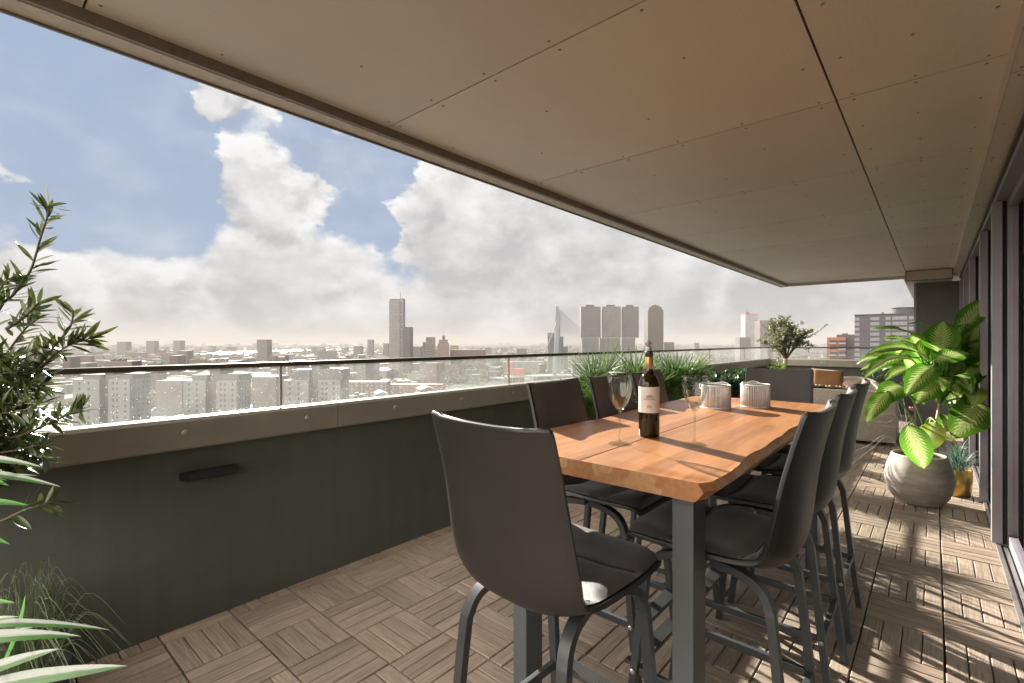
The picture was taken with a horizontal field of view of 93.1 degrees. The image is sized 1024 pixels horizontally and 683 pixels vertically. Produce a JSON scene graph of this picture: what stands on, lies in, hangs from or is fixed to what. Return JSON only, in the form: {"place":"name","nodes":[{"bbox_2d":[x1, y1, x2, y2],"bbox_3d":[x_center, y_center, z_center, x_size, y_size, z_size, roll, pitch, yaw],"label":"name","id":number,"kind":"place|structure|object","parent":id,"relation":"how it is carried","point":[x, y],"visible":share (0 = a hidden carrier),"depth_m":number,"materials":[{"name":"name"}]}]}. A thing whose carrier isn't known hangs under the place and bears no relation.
{"place":"outdoors","nodes":[
{"label":"outdoors","id":0,"kind":"place"},
{"bbox_2d":[117,342,131,354],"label":"tower","id":1,"kind":"structure","parent":0,"point":[123,347],"depth_m":2600.00,"materials":[{"name":"grey concrete"}]},
{"bbox_2d":[133,371,166,389],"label":"brick house block","id":2,"kind":"structure","parent":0,"point":[158,375],"depth_m":720.56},
{"bbox_2d":[183,359,251,415],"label":"apartment tower","id":3,"kind":"structure","parent":0,"point":[198,398],"depth_m":272.00,"materials":[{"name":"grey concrete"}]},
{"bbox_2d":[6,349,549,433],"bbox_3d":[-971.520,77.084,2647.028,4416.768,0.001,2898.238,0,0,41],"label":"water","id":4,"kind":"structure","parent":0,"point":[170,412],"depth_m":558.50,"materials":[{"name":"grey liquid"}]},
{"bbox_2d":[283,364,349,405],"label":"apartment tower","id":5,"kind":"structure","parent":0,"point":[316,381],"depth_m":282.36,"materials":[{"name":"grey concrete"}]},
{"bbox_2d":[349,381,390,397],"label":"brick warehouse","id":6,"kind":"structure","parent":0,"point":[371,387],"depth_m":640.00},
{"bbox_2d":[4,343,825,406],"bbox_3d":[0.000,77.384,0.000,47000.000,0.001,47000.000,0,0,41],"label":"ground","id":7,"kind":"structure","parent":0,"point":[68,395],"depth_m":12523.85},
{"bbox_2d":[31,387,63,404],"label":"brick house block","id":8,"kind":"structure","parent":7,"relation":"on","point":[48,397],"depth_m":621.28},
{"bbox_2d":[50,377,65,381],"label":"brick house block","id":9,"kind":"structure","parent":7,"relation":"on","point":[61,378],"depth_m":858.06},
{"bbox_2d":[73,359,151,426],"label":"apartment tower","id":10,"kind":"structure","parent":7,"relation":"on","point":[133,389],"depth_m":255.12,"materials":[{"name":"grey concrete"}]},
{"bbox_2d":[146,341,158,354],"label":"tower","id":11,"kind":"structure","parent":7,"relation":"on","point":[152,347],"depth_m":2700.00,"materials":[{"name":"grey concrete"}]},
{"bbox_2d":[147,362,162,365],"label":"brick house block","id":12,"kind":"structure","parent":7,"relation":"on","point":[154,363],"depth_m":1237.06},
{"bbox_2d":[156,379,191,407],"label":"dark block","id":13,"kind":"structure","parent":7,"relation":"on","point":[169,393],"depth_m":560.00,"materials":[{"name":"grey concrete"}]},
{"bbox_2d":[173,341,184,352],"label":"tower","id":14,"kind":"structure","parent":7,"relation":"on","point":[178,346],"depth_m":2700.00,"materials":[{"name":"white concrete"}]},
{"bbox_2d":[178,350,193,364],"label":"dark block","id":15,"kind":"structure","parent":7,"relation":"on","point":[189,354],"depth_m":1505.95,"materials":[{"name":"grey concrete"}]},
{"bbox_2d":[189,358,206,363],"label":"brick house block","id":16,"kind":"structure","parent":7,"relation":"on","point":[197,361],"depth_m":1308.59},
{"bbox_2d":[257,340,271,358],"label":"dark tower block","id":17,"kind":"structure","parent":7,"relation":"on","point":[264,349],"depth_m":1900.00,"materials":[{"name":"grey concrete"}]},
{"bbox_2d":[252,375,289,407],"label":"building","id":18,"kind":"structure","parent":7,"relation":"on","point":[268,388],"depth_m":560.00,"materials":[{"name":"grey brick"}]},
{"bbox_2d":[270,369,286,373],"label":"grey city block","id":19,"kind":"structure","parent":7,"relation":"on","point":[273,371],"depth_m":1114.70,"materials":[{"name":"grey concrete"}]},
{"bbox_2d":[349,373,355,380],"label":"brick house block","id":20,"kind":"structure","parent":7,"relation":"on","point":[352,376],"depth_m":821.39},
{"bbox_2d":[349,392,366,398],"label":"grey city block","id":21,"kind":"structure","parent":7,"relation":"on","point":[357,395],"depth_m":562.41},
{"bbox_2d":[354,346,362,354],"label":"block","id":22,"kind":"structure","parent":7,"relation":"on","point":[358,349],"depth_m":2400.00,"materials":[{"name":"grey concrete"}]},
{"bbox_2d":[367,340,373,354],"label":"tower","id":23,"kind":"structure","parent":7,"relation":"on","point":[370,346],"depth_m":2500.00,"materials":[{"name":"grey concrete"}]},
{"bbox_2d":[374,389,387,396],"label":"pale city block","id":24,"kind":"structure","parent":7,"relation":"on","point":[379,393],"depth_m":575.91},
{"bbox_2d":[383,343,388,355],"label":"block","id":25,"kind":"structure","parent":7,"relation":"on","point":[385,349],"depth_m":2300.00,"materials":[{"name":"grey concrete"}]},
{"bbox_2d":[380,369,393,378],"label":"exhibition hall","id":26,"kind":"structure","parent":7,"relation":"on","point":[385,373],"depth_m":968.09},
{"bbox_2d":[389,293,412,378],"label":"office tower","id":27,"kind":"structure","parent":7,"relation":"on","point":[400,340],"depth_m":1020.00,"materials":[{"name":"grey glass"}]},
{"bbox_2d":[3,343,826,393],"bbox_3d":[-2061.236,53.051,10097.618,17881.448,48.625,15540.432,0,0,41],"label":"city sprawl","id":28,"kind":"structure","parent":7,"relation":"on","point":[433,371],"depth_m":1629.54,"materials":[{"name":"grey concrete"}]},
{"bbox_2d":[5,346,826,407],"bbox_3d":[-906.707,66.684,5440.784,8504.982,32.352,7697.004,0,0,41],"label":"city trees","id":29,"kind":"object","parent":7,"relation":"on","point":[68,402],"visible":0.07,"depth_m":1993.37,"materials":[{"name":"green plant"}]},
{"bbox_2d":[412,371,420,380],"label":"office block","id":30,"kind":"structure","parent":7,"relation":"on","point":[416,375],"depth_m":900.00,"materials":[{"name":"grey concrete"}]},
{"bbox_2d":[391,383,444,394],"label":"brick warehouse","id":31,"kind":"structure","parent":7,"relation":"on","point":[406,388],"depth_m":690.00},
{"bbox_2d":[413,346,422,357],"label":"block","id":32,"kind":"structure","parent":7,"relation":"on","point":[417,351],"depth_m":1700.00,"materials":[{"name":"grey concrete"}]},
{"bbox_2d":[421,368,423,382],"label":"pale city block","id":33,"kind":"structure","parent":7,"relation":"on","point":[422,375],"depth_m":839.96,"materials":[{"name":"beige concrete"}]},
{"bbox_2d":[415,384,436,392],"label":"brick house block","id":34,"kind":"structure","parent":7,"relation":"on","point":[426,388],"depth_m":492.05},
{"bbox_2d":[423,337,437,367],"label":"office block","id":35,"kind":"structure","parent":7,"relation":"on","point":[429,347],"depth_m":1050.15,"materials":[{"name":"grey concrete"}]},
{"bbox_2d":[438,336,448,363],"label":"office block","id":36,"kind":"structure","parent":7,"relation":"on","point":[443,347],"depth_m":1010.32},
{"bbox_2d":[450,345,457,349],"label":"office block","id":37,"kind":"structure","parent":7,"relation":"on","point":[453,347],"depth_m":1300.00,"materials":[{"name":"beige concrete"}]},
{"bbox_2d":[450,349,485,364],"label":"office block","id":38,"kind":"structure","parent":7,"relation":"on","point":[466,352],"depth_m":1040.00,"materials":[{"name":"grey concrete"}]},
{"bbox_2d":[465,363,488,369],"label":"hall","id":39,"kind":"structure","parent":7,"relation":"on","point":[475,366],"depth_m":1000.00,"materials":[{"name":"grey concrete"}]},
{"bbox_2d":[506,362,511,382],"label":"red house block","id":40,"kind":"structure","parent":7,"relation":"on","point":[510,371],"depth_m":900.00,"materials":[{"name":"brick"}]},
{"bbox_2d":[507,352,515,360],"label":"block","id":41,"kind":"structure","parent":7,"relation":"on","point":[510,353],"depth_m":1700.00,"materials":[{"name":"grey concrete"}]},
{"bbox_2d":[513,368,523,382],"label":"red house block","id":42,"kind":"structure","parent":7,"relation":"on","point":[517,372],"depth_m":890.00,"materials":[{"name":"brick"}]},
{"bbox_2d":[503,361,538,373],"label":"long block","id":43,"kind":"structure","parent":7,"relation":"on","point":[531,365],"depth_m":1150.00,"materials":[{"name":"grey concrete"}]},
{"bbox_2d":[517,348,526,359],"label":"block","id":44,"kind":"structure","parent":7,"relation":"on","point":[521,350],"depth_m":1900.00,"materials":[{"name":"grey concrete"}]},
{"bbox_2d":[547,333,567,373],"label":"building","id":45,"kind":"structure","parent":7,"relation":"on","point":[564,359],"depth_m":1150.00,"materials":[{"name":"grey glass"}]},
{"bbox_2d":[504,306,613,380],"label":"cable bridge","id":46,"kind":"structure","parent":7,"relation":"on","point":[556,362],"depth_m":903.22,"materials":[{"name":"white metal"}]},
{"bbox_2d":[580,305,600,362],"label":"skyscraper","id":47,"kind":"structure","parent":7,"relation":"on","point":[590,320],"depth_m":985.00,"materials":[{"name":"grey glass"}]},
{"bbox_2d":[571,363,634,376],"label":"grey block","id":48,"kind":"structure","parent":7,"relation":"on","point":[575,370],"depth_m":900.00,"materials":[{"name":"grey concrete"}]},
{"bbox_2d":[599,305,620,362],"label":"skyscraper","id":49,"kind":"structure","parent":7,"relation":"on","point":[611,320],"depth_m":990.00,"materials":[{"name":"grey concrete"}]},
{"bbox_2d":[620,305,638,362],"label":"skyscraper","id":50,"kind":"structure","parent":7,"relation":"on","point":[629,324],"depth_m":995.00,"materials":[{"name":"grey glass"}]},
{"bbox_2d":[644,305,662,365],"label":"skyscraper","id":51,"kind":"structure","parent":7,"relation":"on","point":[653,324],"depth_m":1090.00,"materials":[{"name":"grey concrete"}]},
{"bbox_2d":[663,342,673,358],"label":"office block","id":52,"kind":"structure","parent":7,"relation":"on","point":[668,345],"depth_m":1150.00,"materials":[{"name":"grey concrete"}]},
{"bbox_2d":[663,359,688,366],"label":"grey block","id":53,"kind":"structure","parent":7,"relation":"on","point":[678,360],"depth_m":1100.00,"materials":[{"name":"grey concrete"}]},
{"bbox_2d":[693,343,698,355],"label":"office block","id":54,"kind":"structure","parent":7,"relation":"on","point":[695,346],"depth_m":2200.00,"materials":[{"name":"grey concrete"}]},
{"bbox_2d":[735,337,750,360],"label":"office block","id":55,"kind":"structure","parent":7,"relation":"on","point":[742,342],"depth_m":1350.00,"materials":[{"name":"grey concrete"}]},
{"bbox_2d":[741,308,757,359],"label":"skyscraper","id":56,"kind":"structure","parent":7,"relation":"on","point":[748,320],"depth_m":1500.00,"materials":[{"name":"white concrete"}]},
{"bbox_2d":[755,320,772,358],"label":"building","id":57,"kind":"structure","parent":7,"relation":"on","point":[761,353],"depth_m":1250.00,"materials":[{"name":"white concrete"}]},
{"bbox_2d":[0,12,913,343],"label":"sky","id":58,"kind":"structure","parent":0,"point":[200,213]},
{"bbox_2d":[445,372,546,384],"bbox_3d":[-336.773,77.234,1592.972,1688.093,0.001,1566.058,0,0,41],"label":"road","id":59,"kind":"structure","parent":0,"point":[502,377],"depth_m":1041.46,"materials":[{"name":"grey asphalt"}]},
{"bbox_2d":[513,357,525,360],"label":"brick house block","id":60,"kind":"structure","parent":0,"point":[519,358],"depth_m":1340.86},
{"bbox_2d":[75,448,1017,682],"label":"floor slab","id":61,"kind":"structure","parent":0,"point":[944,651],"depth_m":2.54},
{"bbox_2d":[0,358,769,664],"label":"parapet wall","id":62,"kind":"structure","parent":61,"relation":"on","point":[142,541],"depth_m":2.48,"materials":[{"name":"concrete"}]},
{"bbox_2d":[180,464,237,482],"bbox_3d":[-1.488,0.658,2.401,0.095,0.052,0.249,0,0,41],"label":"wall light","id":63,"kind":"object","parent":62,"relation":"attached to","point":[201,474],"visible":1,"depth_m":2.37,"materials":[{"name":"black metal"}]},
{"bbox_2d":[39,347,769,426],"bbox_3d":[0.968,0.237,5.307,0.042,0.248,14.280,0,0,41],"label":"glass railing","id":64,"kind":"object","parent":62,"relation":"on","point":[90,370],"visible":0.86,"depth_m":2.74,"materials":[{"name":"glass"}]},
{"bbox_2d":[70,415,1023,682],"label":"floor","id":65,"kind":"structure","parent":0,"point":[390,615],"depth_m":2.39,"materials":[{"name":"brown wood"}]},
{"bbox_2d":[0,184,117,654],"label":"narrow leaved shrub","id":66,"kind":"object","parent":65,"relation":"on","point":[18,442],"visible":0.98,"depth_m":1.54,"materials":[{"name":"green plant"}]},
{"bbox_2d":[0,456,124,682],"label":"striped leaf plant","id":67,"kind":"object","parent":65,"relation":"on","point":[46,674],"visible":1,"depth_m":0.88,"materials":[{"name":"green plant"}]},
{"bbox_2d":[0,559,142,682],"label":"grass tuft","id":68,"kind":"object","parent":65,"relation":"on","point":[59,657],"visible":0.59,"depth_m":1.50,"materials":[{"name":"green plant"}]},
{"bbox_2d":[431,410,661,682],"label":"bar chair","id":69,"kind":"object","parent":65,"relation":"on","point":[521,540],"visible":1,"depth_m":1.20,"materials":[{"name":"fabric"}]},
{"bbox_2d":[547,334,638,419],"bbox_3d":[0.961,0.657,4.547,0.843,1.465,1.222,0,0,41],"label":"fan palm","id":70,"kind":"object","parent":65,"relation":"on","point":[587,395],"visible":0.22,"depth_m":4.58,"materials":[{"name":"green plant"}]},
{"bbox_2d":[526,378,671,682],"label":"bar chair","id":71,"kind":"object","parent":65,"relation":"on","point":[558,403],"visible":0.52,"depth_m":2.15,"materials":[{"name":"fabric"}]},
{"bbox_2d":[607,342,675,408],"bbox_3d":[1.418,0.692,5.026,0.904,1.395,0.900,0,0,41],"label":"fan palm","id":72,"kind":"object","parent":65,"relation":"on","point":[640,367],"visible":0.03,"depth_m":5.15,"materials":[{"name":"green plant"}]},
{"bbox_2d":[588,373,718,600],"bbox_3d":[0.751,0.788,2.620,0.594,1.196,0.461,0,0,41],"label":"bar chair","id":73,"kind":"object","parent":65,"relation":"on","point":[612,395],"visible":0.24,"depth_m":2.77,"materials":[{"name":"fabric"}]},
{"bbox_2d":[514,396,825,682],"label":"dining table","id":74,"kind":"object","parent":65,"relation":"on","point":[692,457],"visible":0.59,"depth_m":1.65,"materials":[{"name":"brown wood"}]},
{"bbox_2d":[639,342,659,437],"bbox_3d":[0.549,0.188,1.946,0.081,0.384,0.082,0,0,13],"label":"wine bottle","id":75,"kind":"object","parent":74,"relation":"on","point":[649,407],"visible":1,"depth_m":1.92,"materials":[{"name":"black glass"}]},
{"bbox_2d":[699,382,730,409],"bbox_3d":[1.168,0.308,2.785,0.172,0.146,0.161,0,0,1],"label":"cord lantern","id":76,"kind":"object","parent":74,"relation":"on","point":[711,400],"visible":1,"depth_m":2.73,"materials":[{"name":"white glass"}]},
{"bbox_2d":[740,381,770,407],"bbox_3d":[1.417,0.308,2.832,0.172,0.146,0.161,0,0,-34],"label":"cord lantern","id":77,"kind":"object","parent":74,"relation":"on","point":[760,397],"visible":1,"depth_m":2.79,"materials":[{"name":"white glass"}]},
{"bbox_2d":[653,347,723,399],"bbox_3d":[2.253,0.717,6.041,0.834,1.345,1.090,0,0,41],"label":"fan palm","id":78,"kind":"object","parent":65,"relation":"on","point":[684,380],"visible":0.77,"depth_m":5.88,"materials":[{"name":"green plant"}]},
{"bbox_2d":[630,369,746,594],"bbox_3d":[1.070,0.788,2.986,0.594,1.196,0.461,0,0,41],"label":"bar chair","id":79,"kind":"object","parent":65,"relation":"on","point":[635,377],"visible":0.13,"depth_m":3.06,"materials":[{"name":"plastic"}]},
{"bbox_2d":[693,370,730,393],"bbox_3d":[2.695,0.883,6.785,0.589,1.011,0.681,0,0,41],"label":"leafy shrub","id":80,"kind":"object","parent":65,"relation":"on","point":[714,375],"visible":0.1,"depth_m":6.70,"materials":[{"name":"green plant"}]},
{"bbox_2d":[711,366,745,397],"bbox_3d":[3.324,0.882,7.421,0.621,1.013,0.714,0,0,9],"label":"leafy shrub","id":81,"kind":"object","parent":65,"relation":"on","point":[735,380],"visible":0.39,"depth_m":7.28,"materials":[{"name":"green plant"}]},
{"bbox_2d":[625,398,837,682],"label":"bar chair","id":82,"kind":"object","parent":65,"relation":"on","point":[735,540],"visible":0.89,"depth_m":1.49,"materials":[{"name":"fabric"}]},
{"bbox_2d":[767,362,788,368],"bbox_3d":[4.682,0.867,8.476,0.390,1.049,0.480,0,0,9],"label":"leafy shrub","id":83,"kind":"object","parent":65,"relation":"on","point":[781,363],"visible":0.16,"depth_m":8.43,"materials":[{"name":"green plant"}]},
{"bbox_2d":[745,367,813,559],"bbox_3d":[1.737,0.788,3.263,0.461,1.196,0.594,0,0,40],"label":"bar chair","id":84,"kind":"object","parent":65,"relation":"on","point":[787,385],"visible":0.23,"depth_m":3.42,"materials":[{"name":"fabric"}]},
{"bbox_2d":[705,386,857,682],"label":"bar chair","id":85,"kind":"object","parent":65,"relation":"on","point":[752,493],"visible":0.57,"depth_m":1.97,"materials":[{"name":"fabric"}]},
{"bbox_2d":[756,314,827,368],"bbox_3d":[4.909,0.449,8.663,1.106,1.890,0.934,0,0,-36],"label":"olive tree","id":86,"kind":"object","parent":65,"relation":"on","point":[783,337],"visible":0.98,"depth_m":8.55,"materials":[{"name":"green plant"}]},
{"bbox_2d":[728,378,870,643],"bbox_3d":[1.501,0.788,2.538,0.594,1.196,0.461,0,0,41],"label":"bar chair","id":87,"kind":"object","parent":65,"relation":"on","point":[774,464],"visible":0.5,"depth_m":2.34,"materials":[{"name":"fabric"}]},
{"bbox_2d":[768,358,913,415],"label":"parapet wall","id":88,"kind":"structure","parent":65,"relation":"on","point":[851,367],"depth_m":9.76,"materials":[{"name":"concrete"}]},
{"bbox_2d":[770,347,874,348],"bbox_3d":[6.756,0.236,9.736,2.877,0.246,0.042,0,0,41],"label":"glass railing","id":89,"kind":"object","parent":88,"relation":"on","point":[837,347],"visible":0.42,"depth_m":9.80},
{"bbox_2d":[813,388,898,445],"bbox_3d":[4.648,1.024,7.120,1.570,0.720,0.875,0,0,41],"label":"wicker sofa","id":90,"kind":"object","parent":65,"relation":"on","point":[872,430],"visible":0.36,"depth_m":6.48,"materials":[{"name":"grey wicker"}]},
{"bbox_2d":[811,368,844,386],"bbox_3d":[4.936,0.594,7.600,0.440,0.330,0.160,3,-10,29],"label":"brown cushion","id":91,"kind":"object","parent":90,"relation":"on","point":[828,377],"visible":0.75,"depth_m":7.53,"materials":[{"name":"fabric"}]},
{"bbox_2d":[814,384,848,389],"bbox_3d":[4.407,0.755,7.021,1.080,0.296,0.260,0,0,41],"label":"knitted throw","id":92,"kind":"object","parent":90,"relation":"on","point":[828,387],"visible":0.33,"depth_m":6.85,"materials":[{"name":"beige fabric"}]},
{"bbox_2d":[843,376,879,390],"bbox_3d":[5.340,0.974,7.634,0.880,0.820,0.730,0,0,41],"label":"round armchair","id":93,"kind":"object","parent":65,"relation":"on","point":[873,385],"visible":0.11,"depth_m":7.68,"materials":[{"name":"wicker"}]},
{"bbox_2d":[843,379,860,387],"bbox_3d":[5.139,0.641,7.341,0.235,0.150,0.162,0,0,41],"label":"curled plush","id":94,"kind":"object","parent":93,"relation":"on","point":[849,383],"visible":0.54,"depth_m":7.30},
{"bbox_2d":[861,366,897,383],"bbox_3d":[6.729,0.909,8.874,0.599,0.965,0.714,0,0,41],"label":"leafy shrub","id":95,"kind":"object","parent":65,"relation":"on","point":[880,378],"visible":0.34,"depth_m":8.84,"materials":[{"name":"green plant"}]},
{"bbox_2d":[857,300,990,507],"bbox_3d":[3.543,0.502,4.189,0.938,1.764,1.303,0,0,41],"label":"potted plant","id":96,"kind":"object","parent":65,"relation":"on","point":[938,363],"visible":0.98,"depth_m":4.03,"materials":[{"name":"green plant"}]},
{"bbox_2d":[914,281,958,426],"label":"end pillar","id":97,"kind":"structure","parent":65,"relation":"on","point":[936,302],"depth_m":7.79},
{"bbox_2d":[935,440,978,497],"bbox_3d":[4.006,1.119,4.401,0.449,0.529,0.445,0,0,41],"label":"grass pot","id":98,"kind":"object","parent":65,"relation":"on","point":[963,477],"depth_m":4.30,"materials":[{"name":"gold metal"}]},
{"bbox_2d":[959,113,1023,637],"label":"glass facade","id":99,"kind":"structure","parent":65,"relation":"on","point":[991,277],"depth_m":3.26,"materials":[{"name":"glass"}]},
{"bbox_2d":[827,333,854,359],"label":"brick apartment block","id":100,"kind":"structure","parent":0,"point":[844,340],"depth_m":240.42,"materials":[{"name":"orange brick"}]},
{"bbox_2d":[852,380,906,463],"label":"wispy grass","id":101,"kind":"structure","parent":0,"point":[890,426],"depth_m":4.87,"materials":[{"name":"green plant"}]},
{"bbox_2d":[855,307,913,359],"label":"grey apartment block","id":102,"kind":"structure","parent":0,"point":[867,334],"depth_m":201.41,"materials":[{"name":"concrete"}]},
{"bbox_2d":[892,317,901,319],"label":"window","id":103,"kind":"structure","parent":102,"relation":"in","point":[893,318],"depth_m":197.57,"materials":[{"name":"grey glass"}]},
{"bbox_2d":[892,322,901,324],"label":"window","id":104,"kind":"structure","parent":102,"relation":"in","point":[893,323],"depth_m":197.55,"materials":[{"name":"grey glass"}]},
{"bbox_3d":[6.680,27.384,3.004,11.860,96.000,20.700,0,0,41],"label":"apartment building","id":105,"kind":"object","parent":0,"visible":0},
{"bbox_2d":[0,0,1023,287],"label":"balcony ceiling","id":106,"kind":"structure","parent":105,"relation":"attached to","point":[794,142],"depth_m":2.21,"materials":[{"name":"beige paint"}]},
{"bbox_2d":[904,277,960,299],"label":"roof beam","id":107,"kind":"structure","parent":106,"relation":"attached to","point":[911,289],"depth_m":9.50,"materials":[{"name":"beige concrete"}]}
]}

